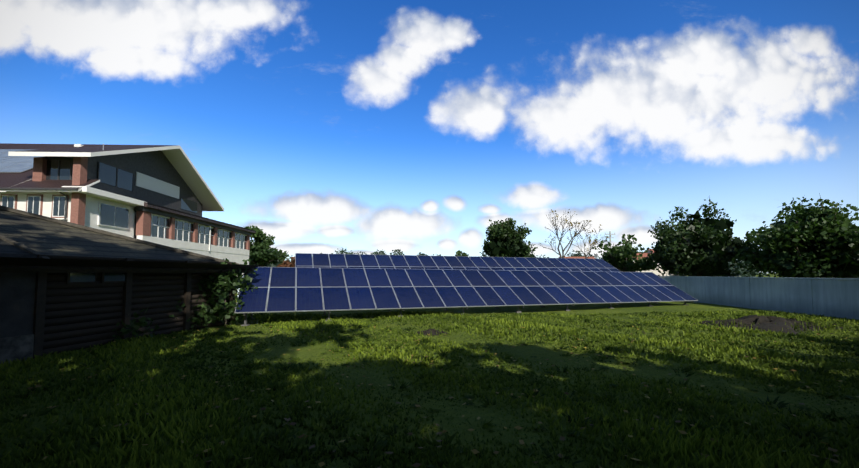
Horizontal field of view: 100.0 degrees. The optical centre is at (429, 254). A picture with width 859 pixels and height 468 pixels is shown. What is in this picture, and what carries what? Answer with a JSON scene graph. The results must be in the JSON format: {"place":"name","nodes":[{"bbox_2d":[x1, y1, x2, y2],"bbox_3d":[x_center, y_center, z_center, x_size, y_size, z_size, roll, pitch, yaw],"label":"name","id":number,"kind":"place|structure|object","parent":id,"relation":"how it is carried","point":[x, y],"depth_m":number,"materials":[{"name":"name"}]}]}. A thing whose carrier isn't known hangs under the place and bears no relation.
{"place":"outdoors","nodes":[
{"label":"outdoors","id":0,"kind":"place"},
{"bbox_2d":[0,143,255,289],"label":"house","id":1,"kind":"structure","parent":0,"point":[162,195],"depth_m":26.01,"materials":[{"name":"white paint"}]},
{"bbox_2d":[0,273,858,467],"bbox_3d":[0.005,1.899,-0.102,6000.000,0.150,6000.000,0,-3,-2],"label":"ground","id":2,"kind":"structure","parent":0,"point":[538,351],"depth_m":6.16,"materials":[{"name":"green plant"}]},
{"bbox_2d":[0,205,260,363],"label":"shed","id":3,"kind":"structure","parent":2,"relation":"on","point":[67,286],"depth_m":9.41,"materials":[{"name":"wood"}]},
{"bbox_2d":[112,258,257,339],"bbox_3d":[-7.966,1.394,11.916,2.420,2.636,5.093,-1,-3,16],"label":"bush","id":4,"kind":"object","parent":2,"relation":"on","point":[226,282],"depth_m":12.53,"materials":[{"name":"green plant"}]},
{"bbox_2d":[244,225,288,266],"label":"tree","id":5,"kind":"object","parent":2,"relation":"on","point":[262,253],"depth_m":50.38,"materials":[{"name":"green plant"}]},
{"bbox_2d":[277,257,294,266],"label":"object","id":6,"kind":"structure","parent":2,"relation":"on","point":[287,263],"depth_m":50.01,"materials":[{"name":"brick"}]},
{"bbox_2d":[406,326,450,335],"bbox_3d":[-0.034,2.445,11.518,1.557,0.292,1.018,0,-3,-2],"label":"dirt patch","id":7,"kind":"object","parent":2,"relation":"on","point":[433,332],"depth_m":11.37,"materials":[{"name":"brown soil"}]},
{"bbox_2d":[294,253,620,276],"bbox_3d":[3.851,1.750,25.845,25.386,3.310,2.924,1,-3,-21],"label":"solar array","id":8,"kind":"object","parent":2,"relation":"on","point":[432,262],"depth_m":25.51,"materials":[{"name":"blue glass"}]},
{"bbox_2d":[455,250,468,255],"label":"tree","id":9,"kind":"object","parent":2,"relation":"on","point":[459,253],"depth_m":62.50,"materials":[{"name":"green plant"}]},
{"bbox_2d":[234,267,697,325],"bbox_3d":[3.987,1.845,18.348,24.385,2.324,2.924,1,-3,-21],"label":"solar array","id":10,"kind":"object","parent":2,"relation":"on","point":[296,289],"depth_m":16.85,"materials":[{"name":"blue glass"}]},
{"bbox_2d":[482,218,537,257],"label":"tree","id":11,"kind":"object","parent":2,"relation":"on","point":[504,239],"depth_m":43.53,"materials":[{"name":"green plant"}]},
{"bbox_2d":[237,276,858,319],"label":"boundary wall","id":12,"kind":"structure","parent":2,"relation":"on","point":[834,297],"depth_m":17.94,"materials":[{"name":"concrete"}]},
{"bbox_2d":[249,248,857,278],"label":"distant trees line","id":13,"kind":"object","parent":2,"relation":"on","point":[754,273],"depth_m":109.15,"materials":[{"name":"green plant"}]},
{"bbox_2d":[540,209,591,257],"bbox_3d":[14.490,-0.489,40.357,5.247,9.459,9.134,0,-3,-2],"label":"bare tree","id":14,"kind":"object","parent":2,"relation":"on","point":[559,244],"depth_m":38.25,"materials":[{"name":"brown plant"}]},
{"bbox_2d":[561,224,610,258],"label":"bare tree","id":15,"kind":"object","parent":2,"relation":"on","point":[593,244],"depth_m":42.38,"materials":[{"name":"brown plant"}]},
{"bbox_2d":[559,249,678,275],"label":"houses","id":16,"kind":"structure","parent":2,"relation":"on","point":[644,254],"depth_m":101.98,"materials":[{"name":"grey"}]},
{"bbox_2d":[592,234,658,271],"bbox_3d":[20.811,0.973,39.028,6.416,6.390,6.931,0,-3,-2],"label":"tree","id":17,"kind":"object","parent":2,"relation":"on","point":[623,257],"depth_m":37.98,"materials":[{"name":"green plant"}]},
{"bbox_2d":[646,195,764,276],"bbox_3d":[22.959,-0.543,30.712,8.781,8.620,8.721,0,-3,-2],"label":"tree","id":18,"kind":"object","parent":2,"relation":"on","point":[705,245],"depth_m":29.21,"materials":[{"name":"green plant"}]},
{"bbox_2d":[685,315,856,334],"bbox_3d":[12.069,2.385,12.821,5.573,0.501,3.490,0,-3,-2],"label":"soil mound","id":19,"kind":"object","parent":2,"relation":"on","point":[772,324],"depth_m":12.43,"materials":[{"name":"brown soil"}]},
{"bbox_2d":[731,193,858,279],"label":"tree","id":20,"kind":"object","parent":2,"relation":"on","point":[803,241],"depth_m":22.97,"materials":[{"name":"green plant"}]},
{"bbox_2d":[0,0,858,272],"label":"sky","id":21,"kind":"structure","parent":0,"point":[319,126],"materials":[{"name":"blue"}]}
]}

